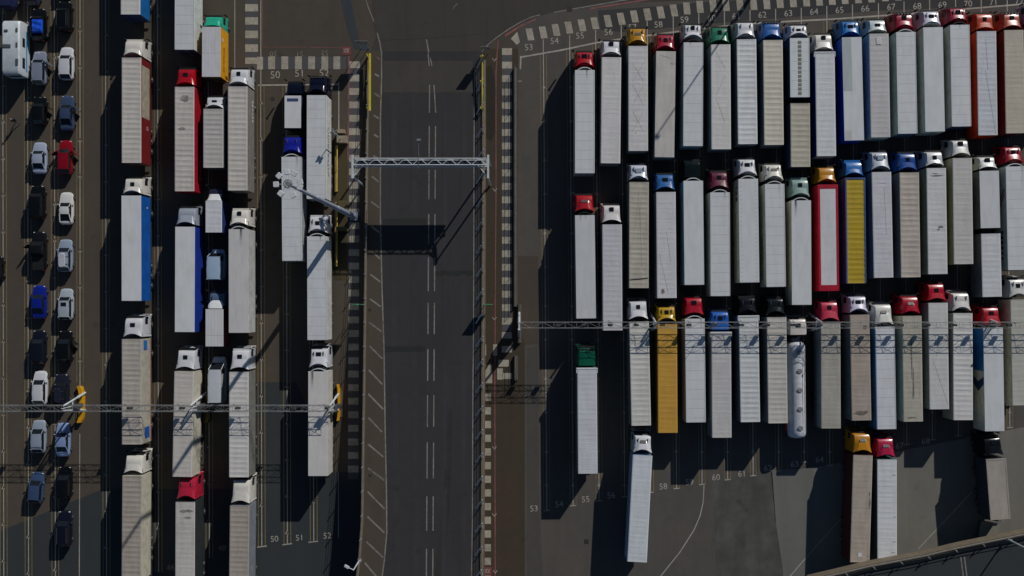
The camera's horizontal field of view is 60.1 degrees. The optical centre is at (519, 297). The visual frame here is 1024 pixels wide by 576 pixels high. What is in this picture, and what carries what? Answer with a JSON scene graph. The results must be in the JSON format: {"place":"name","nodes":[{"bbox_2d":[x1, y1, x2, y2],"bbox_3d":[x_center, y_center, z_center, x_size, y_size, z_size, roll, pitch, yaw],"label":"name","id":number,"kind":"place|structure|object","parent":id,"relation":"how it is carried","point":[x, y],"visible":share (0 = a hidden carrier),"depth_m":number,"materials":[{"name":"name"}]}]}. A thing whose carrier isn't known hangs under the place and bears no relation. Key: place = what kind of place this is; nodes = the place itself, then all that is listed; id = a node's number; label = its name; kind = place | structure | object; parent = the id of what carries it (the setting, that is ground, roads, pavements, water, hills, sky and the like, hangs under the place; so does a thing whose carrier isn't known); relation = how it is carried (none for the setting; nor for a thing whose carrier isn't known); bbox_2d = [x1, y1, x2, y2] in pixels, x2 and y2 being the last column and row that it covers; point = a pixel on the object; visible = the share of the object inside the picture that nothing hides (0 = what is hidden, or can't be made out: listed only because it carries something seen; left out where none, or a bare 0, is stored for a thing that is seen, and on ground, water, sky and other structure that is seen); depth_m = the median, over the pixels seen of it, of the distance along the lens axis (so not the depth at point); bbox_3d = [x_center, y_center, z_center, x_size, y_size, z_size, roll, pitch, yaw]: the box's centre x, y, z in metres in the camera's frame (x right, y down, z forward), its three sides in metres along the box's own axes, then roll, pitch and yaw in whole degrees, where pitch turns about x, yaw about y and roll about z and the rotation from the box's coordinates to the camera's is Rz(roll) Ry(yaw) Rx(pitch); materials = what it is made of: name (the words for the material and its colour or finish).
{"place":"outdoors","nodes":[
{"label":"outdoors","id":0,"kind":"place"},
{"bbox_2d":[1,382,361,575],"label":"lane apron","id":1,"kind":"object","parent":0,"point":[334,554],"visible":0.71,"depth_m":118.00,"materials":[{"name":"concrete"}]},
{"bbox_2d":[122,448,153,575],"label":"articulated lorry","id":2,"kind":"object","parent":1,"relation":"on","point":[137,535],"visible":1,"depth_m":114.04,"materials":[{"name":"paint"}]},
{"bbox_2d":[175,471,205,575],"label":"articulated lorry","id":3,"kind":"object","parent":1,"relation":"on","point":[190,511],"visible":0.95,"depth_m":114.01,"materials":[{"name":"paint"}]},
{"bbox_2d":[229,472,257,575],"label":"articulated lorry","id":4,"kind":"object","parent":1,"relation":"on","point":[243,539],"visible":0.98,"depth_m":114.03,"materials":[{"name":"paint"}]},
{"bbox_2d":[0,0,517,530],"bbox_3d":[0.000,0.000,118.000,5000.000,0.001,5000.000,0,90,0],"label":"ground","id":5,"kind":"structure","parent":0,"point":[306,28],"depth_m":118.00,"materials":[{"name":"grey asphalt"}]},
{"bbox_2d":[2,21,30,78],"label":"motorhome","id":6,"kind":"object","parent":5,"relation":"on","point":[16,49],"visible":0.9,"depth_m":115.11,"materials":[{"name":"plastic"}]},
{"bbox_2d":[121,175,153,300],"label":"articulated lorry","id":7,"kind":"object","parent":5,"relation":"on","point":[137,263],"visible":1,"depth_m":114.00,"materials":[{"name":"paint"}]},
{"bbox_2d":[122,314,153,444],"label":"articulated lorry","id":8,"kind":"object","parent":5,"relation":"on","point":[137,355],"visible":0.99,"depth_m":114.04,"materials":[{"name":"paint"}]},
{"bbox_2d":[122,38,153,166],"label":"articulated lorry","id":9,"kind":"object","parent":5,"relation":"on","point":[137,129],"visible":1,"depth_m":114.03,"materials":[{"name":"paint"}]},
{"bbox_2d":[0,392,341,411],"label":"lane gantry","id":10,"kind":"object","parent":5,"relation":"on","point":[78,406],"visible":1,"depth_m":112.52,"materials":[{"name":"grey metal"}]},
{"bbox_2d":[172,345,204,476],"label":"articulated lorry","id":11,"kind":"object","parent":5,"relation":"on","point":[187,430],"visible":0.99,"depth_m":114.01,"materials":[{"name":"paint"}]},
{"bbox_2d":[175,0,204,56],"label":"articulated lorry","id":12,"kind":"object","parent":5,"relation":"on","point":[189,20],"visible":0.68,"depth_m":114.00,"materials":[{"name":"paint"}]},
{"bbox_2d":[175,67,204,193],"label":"articulated lorry","id":13,"kind":"object","parent":5,"relation":"on","point":[189,168],"visible":0.91,"depth_m":114.03,"materials":[{"name":"paint"}]},
{"bbox_2d":[175,205,205,331],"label":"articulated lorry","id":14,"kind":"object","parent":5,"relation":"on","point":[190,244],"visible":1,"depth_m":114.00,"materials":[{"name":"paint"}]},
{"bbox_2d":[203,94,227,170],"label":"box truck","id":15,"kind":"object","parent":5,"relation":"on","point":[215,134],"visible":0.8,"depth_m":114.33,"materials":[{"name":"paint"}]},
{"bbox_2d":[202,14,229,82],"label":"box truck","id":16,"kind":"object","parent":5,"relation":"on","point":[215,43],"visible":1,"depth_m":114.10,"materials":[{"name":"paint"}]},
{"bbox_2d":[205,185,229,233],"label":"box truck","id":17,"kind":"object","parent":5,"relation":"on","point":[217,221],"visible":1,"depth_m":114.90,"materials":[{"name":"paint"}]},
{"bbox_2d":[206,290,230,346],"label":"box truck","id":18,"kind":"object","parent":5,"relation":"on","point":[218,334],"visible":0.9,"depth_m":114.70,"materials":[{"name":"paint"}]},
{"bbox_2d":[228,67,256,192],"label":"articulated lorry","id":19,"kind":"object","parent":5,"relation":"on","point":[242,108],"visible":1,"depth_m":114.03,"materials":[{"name":"paint"}]},
{"bbox_2d":[229,207,256,332],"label":"articulated lorry","id":20,"kind":"object","parent":5,"relation":"on","point":[242,293],"visible":1,"depth_m":114.00,"materials":[{"name":"paint"}]},
{"bbox_2d":[229,346,257,476],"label":"articulated lorry","id":21,"kind":"object","parent":5,"relation":"on","point":[243,384],"visible":0.99,"depth_m":114.03,"materials":[{"name":"paint"}]},
{"bbox_2d":[281,134,308,261],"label":"articulated lorry","id":22,"kind":"object","parent":5,"relation":"on","point":[295,227],"visible":0.87,"depth_m":114.00,"materials":[{"name":"paint"}]},
{"bbox_2d":[307,214,332,339],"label":"articulated lorry","id":23,"kind":"object","parent":5,"relation":"on","point":[319,287],"visible":1,"depth_m":114.00,"materials":[{"name":"paint"}]},
{"bbox_2d":[307,75,332,200],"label":"articulated lorry","id":24,"kind":"object","parent":5,"relation":"on","point":[319,144],"visible":0.98,"depth_m":114.00,"materials":[{"name":"paint"}]},
{"bbox_2d":[308,344,333,475],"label":"articulated lorry","id":25,"kind":"object","parent":5,"relation":"on","point":[320,427],"visible":1,"depth_m":114.00,"materials":[{"name":"paint"}]},
{"bbox_2d":[351,139,490,186],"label":"sign gantry","id":26,"kind":"object","parent":5,"relation":"on","point":[419,162],"visible":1,"depth_m":110.37,"materials":[{"name":"silver metal"}]},
{"bbox_2d":[0,0,1012,575],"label":"yellow lane lines","id":27,"kind":"object","parent":5,"relation":"on","point":[290,300],"visible":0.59,"depth_m":117.99,"materials":[{"name":"paint"}]},
{"bbox_2d":[1,0,1023,575],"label":"lane markings","id":28,"kind":"object","parent":5,"relation":"on","point":[673,32],"visible":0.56,"depth_m":117.99,"materials":[{"name":"white paint"}]},
{"bbox_2d":[334,145,346,279],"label":"verge","id":29,"kind":"structure","parent":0,"point":[340,267],"depth_m":117.98,"materials":[{"name":"soil"}]},
{"bbox_2d":[359,51,483,575],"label":"road","id":30,"kind":"structure","parent":0,"point":[430,487],"depth_m":115.79,"materials":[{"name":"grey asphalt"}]},
{"bbox_2d":[356,56,368,575],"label":"ramp railing","id":31,"kind":"object","parent":30,"relation":"on","point":[364,338],"visible":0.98,"depth_m":115.51,"materials":[{"name":"metal"}]},
{"bbox_2d":[383,218,472,575],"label":"road repairs","id":32,"kind":"structure","parent":30,"relation":"on","point":[447,477],"depth_m":114.94,"materials":[{"name":"asphalt"}]},
{"bbox_2d":[383,67,472,79],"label":"road patch","id":33,"kind":"object","parent":30,"relation":"on","point":[427,73],"visible":1,"depth_m":117.87,"materials":[{"name":"grey asphalt"}]},
{"bbox_2d":[383,80,472,91],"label":"road patch","id":34,"kind":"object","parent":30,"relation":"on","point":[423,85],"visible":1,"depth_m":117.79,"materials":[{"name":"grey asphalt"}]},
{"bbox_2d":[474,58,485,575],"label":"ramp railing","id":35,"kind":"object","parent":30,"relation":"on","point":[482,339],"visible":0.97,"depth_m":115.39,"materials":[{"name":"metal"}]},
{"bbox_2d":[364,0,624,575],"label":"road markings","id":36,"kind":"object","parent":30,"relation":"on","point":[374,449],"visible":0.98,"depth_m":115.83,"materials":[{"name":"paint"}]},
{"bbox_2d":[371,0,607,50],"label":"road junction","id":37,"kind":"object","parent":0,"point":[466,18],"visible":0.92,"depth_m":117.99,"materials":[{"name":"grey asphalt"}]},
{"bbox_2d":[483,49,524,575],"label":"walkway","id":38,"kind":"structure","parent":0,"point":[510,463],"depth_m":117.99,"materials":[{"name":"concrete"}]},
{"bbox_2d":[245,0,888,564],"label":"crossing blocks","id":39,"kind":"structure","parent":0,"point":[505,172],"depth_m":117.97,"materials":[{"name":"white paint"}]},
{"bbox_2d":[713,470,782,575],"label":"concrete slab","id":40,"kind":"structure","parent":0,"point":[746,540],"depth_m":117.99,"materials":[{"name":"grey concrete"}]},
{"bbox_2d":[518,0,1023,575],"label":"pavement","id":41,"kind":"structure","parent":0,"point":[572,524],"depth_m":118.00,"materials":[{"name":"grey asphalt"}]},
{"bbox_2d":[518,256,537,344],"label":"asphalt repair","id":42,"kind":"structure","parent":41,"relation":"on","point":[528,284],"depth_m":117.99,"materials":[{"name":"grey asphalt"}]},
{"bbox_2d":[527,346,542,575],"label":"asphalt repair","id":43,"kind":"structure","parent":41,"relation":"on","point":[534,557],"depth_m":117.99,"materials":[{"name":"grey asphalt"}]},
{"bbox_2d":[572,50,595,176],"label":"articulated lorry","id":44,"kind":"object","parent":41,"relation":"on","point":[584,119],"visible":1,"depth_m":114.00,"materials":[{"name":"paint"}]},
{"bbox_2d":[572,192,595,318],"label":"articulated lorry","id":45,"kind":"object","parent":41,"relation":"on","point":[584,265],"visible":1,"depth_m":114.00,"materials":[{"name":"paint"}]},
{"bbox_2d":[574,343,597,473],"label":"articulated lorry","id":46,"kind":"object","parent":41,"relation":"on","point":[586,422],"visible":1,"depth_m":114.01,"materials":[{"name":"paint"}]},
{"bbox_2d":[598,39,621,166],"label":"articulated lorry","id":47,"kind":"object","parent":41,"relation":"on","point":[609,81],"visible":1,"depth_m":114.01,"materials":[{"name":"paint"}]},
{"bbox_2d":[598,202,622,330],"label":"articulated lorry","id":48,"kind":"object","parent":41,"relation":"on","point":[610,241],"visible":1,"depth_m":114.01,"materials":[{"name":"paint"}]},
{"bbox_2d":[624,26,647,154],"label":"articulated lorry","id":49,"kind":"object","parent":41,"relation":"on","point":[636,94],"visible":1,"depth_m":114.01,"materials":[{"name":"paint"}]},
{"bbox_2d":[625,162,648,288],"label":"articulated lorry","id":50,"kind":"object","parent":41,"relation":"on","point":[637,231],"visible":1,"depth_m":114.03,"materials":[{"name":"paint"}]},
{"bbox_2d":[625,297,650,425],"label":"articulated lorry","id":51,"kind":"object","parent":41,"relation":"on","point":[638,384],"visible":0.99,"depth_m":114.03,"materials":[{"name":"paint"}]},
{"bbox_2d":[624,428,653,561],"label":"articulated lorry","id":52,"kind":"object","parent":41,"relation":"on","point":[638,503],"visible":1,"depth_m":114.01,"materials":[{"name":"paint"}]},
{"bbox_2d":[650,32,675,160],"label":"articulated lorry","id":53,"kind":"object","parent":41,"relation":"on","point":[663,72],"visible":1,"depth_m":114.00,"materials":[{"name":"paint"}]},
{"bbox_2d":[651,171,676,298],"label":"articulated lorry","id":54,"kind":"object","parent":41,"relation":"on","point":[663,210],"visible":1,"depth_m":114.01,"materials":[{"name":"paint"}]},
{"bbox_2d":[653,303,677,432],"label":"articulated lorry","id":55,"kind":"object","parent":41,"relation":"on","point":[665,413],"visible":0.96,"depth_m":114.01,"materials":[{"name":"paint"}]},
{"bbox_2d":[678,23,702,149],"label":"articulated lorry","id":56,"kind":"object","parent":41,"relation":"on","point":[690,113],"visible":1,"depth_m":114.00,"materials":[{"name":"paint"}]},
{"bbox_2d":[678,158,703,285],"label":"articulated lorry","id":57,"kind":"object","parent":41,"relation":"on","point":[691,237],"visible":1,"depth_m":114.00,"materials":[{"name":"paint"}]},
{"bbox_2d":[679,294,705,422],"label":"articulated lorry","id":58,"kind":"object","parent":41,"relation":"on","point":[693,397],"visible":1,"depth_m":114.00,"materials":[{"name":"paint"}]},
{"bbox_2d":[704,169,729,296],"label":"articulated lorry","id":59,"kind":"object","parent":41,"relation":"on","point":[717,240],"visible":1,"depth_m":114.00,"materials":[{"name":"paint"}]},
{"bbox_2d":[704,25,730,152],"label":"articulated lorry","id":60,"kind":"object","parent":41,"relation":"on","point":[717,68],"visible":1,"depth_m":114.01,"materials":[{"name":"paint"}]},
{"bbox_2d":[705,308,731,437],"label":"articulated lorry","id":61,"kind":"object","parent":41,"relation":"on","point":[718,381],"visible":0.98,"depth_m":114.01,"materials":[{"name":"paint"}]},
{"bbox_2d":[730,20,757,147],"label":"articulated lorry","id":62,"kind":"object","parent":41,"relation":"on","point":[743,88],"visible":0.97,"depth_m":114.03,"materials":[{"name":"paint"}]},
{"bbox_2d":[731,156,758,282],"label":"articulated lorry","id":63,"kind":"object","parent":41,"relation":"on","point":[745,246],"visible":1,"depth_m":114.00,"materials":[{"name":"paint"}]},
{"bbox_2d":[732,294,759,421],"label":"articulated lorry","id":64,"kind":"object","parent":41,"relation":"on","point":[746,392],"visible":0.99,"depth_m":114.03,"materials":[{"name":"paint"}]},
{"bbox_2d":[755,20,783,148],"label":"articulated lorry","id":65,"kind":"object","parent":41,"relation":"on","point":[770,121],"visible":0.93,"depth_m":114.03,"materials":[{"name":"paint"}]},
{"bbox_2d":[757,161,785,287],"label":"articulated lorry","id":66,"kind":"object","parent":41,"relation":"on","point":[772,257],"visible":0.93,"depth_m":114.00,"materials":[{"name":"paint"}]},
{"bbox_2d":[520,312,1023,331],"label":"lane gantry","id":67,"kind":"object","parent":41,"relation":"on","point":[992,324],"visible":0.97,"depth_m":112.09,"materials":[{"name":"grey metal"}]},
{"bbox_2d":[759,294,787,422],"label":"articulated lorry","id":68,"kind":"object","parent":41,"relation":"on","point":[773,381],"visible":0.98,"depth_m":114.03,"materials":[{"name":"paint"}]},
{"bbox_2d":[782,315,807,437],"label":"tanker lorry","id":69,"kind":"object","parent":41,"relation":"on","point":[795,426],"visible":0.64,"depth_m":114.88,"materials":[{"name":"paint"}]},
{"bbox_2d":[781,23,809,169],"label":"drawbar lorry","id":70,"kind":"object","parent":41,"relation":"on","point":[796,88],"visible":0.95,"depth_m":114.02,"materials":[{"name":"paint"}]},
{"bbox_2d":[783,176,811,304],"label":"articulated lorry","id":71,"kind":"object","parent":41,"relation":"on","point":[797,290],"visible":0.88,"depth_m":114.00,"materials":[{"name":"paint"}]},
{"bbox_2d":[807,32,835,159],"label":"articulated lorry","id":72,"kind":"object","parent":41,"relation":"on","point":[821,98],"visible":0.81,"depth_m":114.01,"materials":[{"name":"paint"}]},
{"bbox_2d":[808,164,838,291],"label":"articulated lorry","id":73,"kind":"object","parent":41,"relation":"on","point":[824,235],"visible":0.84,"depth_m":114.00,"materials":[{"name":"paint"}]},
{"bbox_2d":[811,298,840,428],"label":"articulated lorry","id":74,"kind":"object","parent":41,"relation":"on","point":[826,389],"visible":0.98,"depth_m":114.01,"materials":[{"name":"paint"}]},
{"bbox_2d":[831,19,863,144],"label":"articulated lorry","id":75,"kind":"object","parent":41,"relation":"on","point":[847,41],"visible":0.88,"depth_m":114.00,"materials":[{"name":"paint"}]},
{"bbox_2d":[835,159,866,283],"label":"articulated lorry","id":76,"kind":"object","parent":41,"relation":"on","point":[852,220],"visible":0.87,"depth_m":114.03,"materials":[{"name":"paint"}]},
{"bbox_2d":[839,293,870,420],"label":"articulated lorry","id":77,"kind":"object","parent":41,"relation":"on","point":[855,379],"visible":0.95,"depth_m":114.01,"materials":[{"name":"paint"}]},
{"bbox_2d":[859,18,889,141],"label":"articulated lorry","id":78,"kind":"object","parent":41,"relation":"on","point":[874,34],"visible":0.88,"depth_m":114.01,"materials":[{"name":"paint"}]},
{"bbox_2d":[860,149,892,278],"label":"articulated lorry","id":79,"kind":"object","parent":41,"relation":"on","point":[879,238],"visible":0.85,"depth_m":114.01,"materials":[{"name":"paint"}]},
{"bbox_2d":[863,301,895,428],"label":"articulated lorry","id":80,"kind":"object","parent":41,"relation":"on","point":[882,376],"visible":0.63,"depth_m":114.00,"materials":[{"name":"paint"}]},
{"bbox_2d":[885,11,916,137],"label":"articulated lorry","id":81,"kind":"object","parent":41,"relation":"on","point":[902,75],"visible":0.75,"depth_m":114.00,"materials":[{"name":"paint"}]},
{"bbox_2d":[888,150,919,277],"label":"articulated lorry","id":82,"kind":"object","parent":41,"relation":"on","point":[905,215],"visible":0.88,"depth_m":114.03,"materials":[{"name":"paint"}]},
{"bbox_2d":[889,293,922,421],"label":"articulated lorry","id":83,"kind":"object","parent":41,"relation":"on","point":[908,371],"visible":0.87,"depth_m":114.01,"materials":[{"name":"paint"}]},
{"bbox_2d":[911,9,944,135],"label":"articulated lorry","id":84,"kind":"object","parent":41,"relation":"on","point":[927,29],"visible":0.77,"depth_m":114.00,"materials":[{"name":"paint"}]},
{"bbox_2d":[914,149,946,274],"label":"articulated lorry","id":85,"kind":"object","parent":41,"relation":"on","point":[933,215],"visible":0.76,"depth_m":114.01,"materials":[{"name":"paint"}]},
{"bbox_2d":[915,280,948,408],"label":"articulated lorry","id":86,"kind":"object","parent":41,"relation":"on","point":[935,377],"visible":0.88,"depth_m":114.01,"materials":[{"name":"paint"}]},
{"bbox_2d":[937,6,970,130],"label":"articulated lorry","id":87,"kind":"object","parent":41,"relation":"on","point":[956,64],"visible":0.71,"depth_m":114.00,"materials":[{"name":"paint"}]},
{"bbox_2d":[938,137,972,264],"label":"articulated lorry","id":88,"kind":"object","parent":41,"relation":"on","point":[958,167],"visible":0.84,"depth_m":114.01,"materials":[{"name":"paint"}]},
{"bbox_2d":[939,289,972,419],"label":"articulated lorry","id":89,"kind":"object","parent":41,"relation":"on","point":[960,350],"visible":0.77,"depth_m":114.03,"materials":[{"name":"paint"}]},
{"bbox_2d":[966,11,997,139],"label":"articulated lorry","id":90,"kind":"object","parent":41,"relation":"on","point":[983,74],"visible":0.77,"depth_m":114.01,"materials":[{"name":"paint"}]},
{"bbox_2d":[966,154,1001,296],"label":"drawbar lorry","id":91,"kind":"object","parent":41,"relation":"on","point":[984,280],"visible":0.78,"depth_m":114.01,"materials":[{"name":"paint"}]},
{"bbox_2d":[968,303,1003,430],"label":"articulated lorry","id":92,"kind":"object","parent":41,"relation":"on","point":[988,390],"visible":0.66,"depth_m":114.00,"materials":[{"name":"paint"}]},
{"bbox_2d":[991,144,1023,270],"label":"articulated lorry","id":93,"kind":"object","parent":41,"relation":"on","point":[1008,160],"visible":0.77,"depth_m":114.00,"materials":[{"name":"paint"}]},
{"bbox_2d":[992,10,1023,137],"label":"articulated lorry","id":94,"kind":"object","parent":41,"relation":"on","point":[1010,68],"visible":0.81,"depth_m":114.01,"materials":[{"name":"paint"}]},
{"bbox_2d":[996,275,1023,404],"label":"articulated lorry","id":95,"kind":"object","parent":41,"relation":"on","point":[1010,309],"visible":0.71,"depth_m":114.12,"materials":[{"name":"paint"}]},
{"bbox_2d":[772,469,813,575],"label":"concrete slab","id":96,"kind":"structure","parent":0,"point":[793,489],"depth_m":117.99,"materials":[{"name":"grey concrete"}]},
{"bbox_2d":[598,0,1023,31],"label":"asphalt band","id":97,"kind":"object","parent":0,"point":[747,13],"visible":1,"depth_m":117.99,"materials":[{"name":"grey asphalt"}]},
{"bbox_2d":[771,427,1023,572],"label":"concrete slab","id":98,"kind":"structure","parent":0,"point":[936,484],"depth_m":117.99,"materials":[{"name":"grey concrete"}]},
{"bbox_2d":[840,426,872,561],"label":"articulated lorry","id":99,"kind":"object","parent":98,"relation":"on","point":[855,520],"visible":1,"depth_m":114.01,"materials":[{"name":"paint"}]},
{"bbox_2d":[867,431,896,559],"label":"articulated lorry","id":100,"kind":"object","parent":98,"relation":"on","point":[883,537],"visible":0.75,"depth_m":114.01,"materials":[{"name":"paint"}]},
{"bbox_2d":[970,430,1010,537],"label":"articulated lorry","id":101,"kind":"object","parent":98,"relation":"on","point":[989,470],"visible":0.81,"depth_m":114.45,"materials":[{"name":"paint"}]},
{"bbox_2d":[853,540,1023,575],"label":"flyover","id":102,"kind":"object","parent":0,"point":[1006,559],"visible":0.64,"depth_m":113.00,"materials":[{"name":"concrete"}]},
{"bbox_2d":[806,529,1023,575],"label":"flyover railing","id":103,"kind":"object","parent":102,"relation":"on","point":[926,554],"visible":0.99,"depth_m":112.86,"materials":[{"name":"metal"}]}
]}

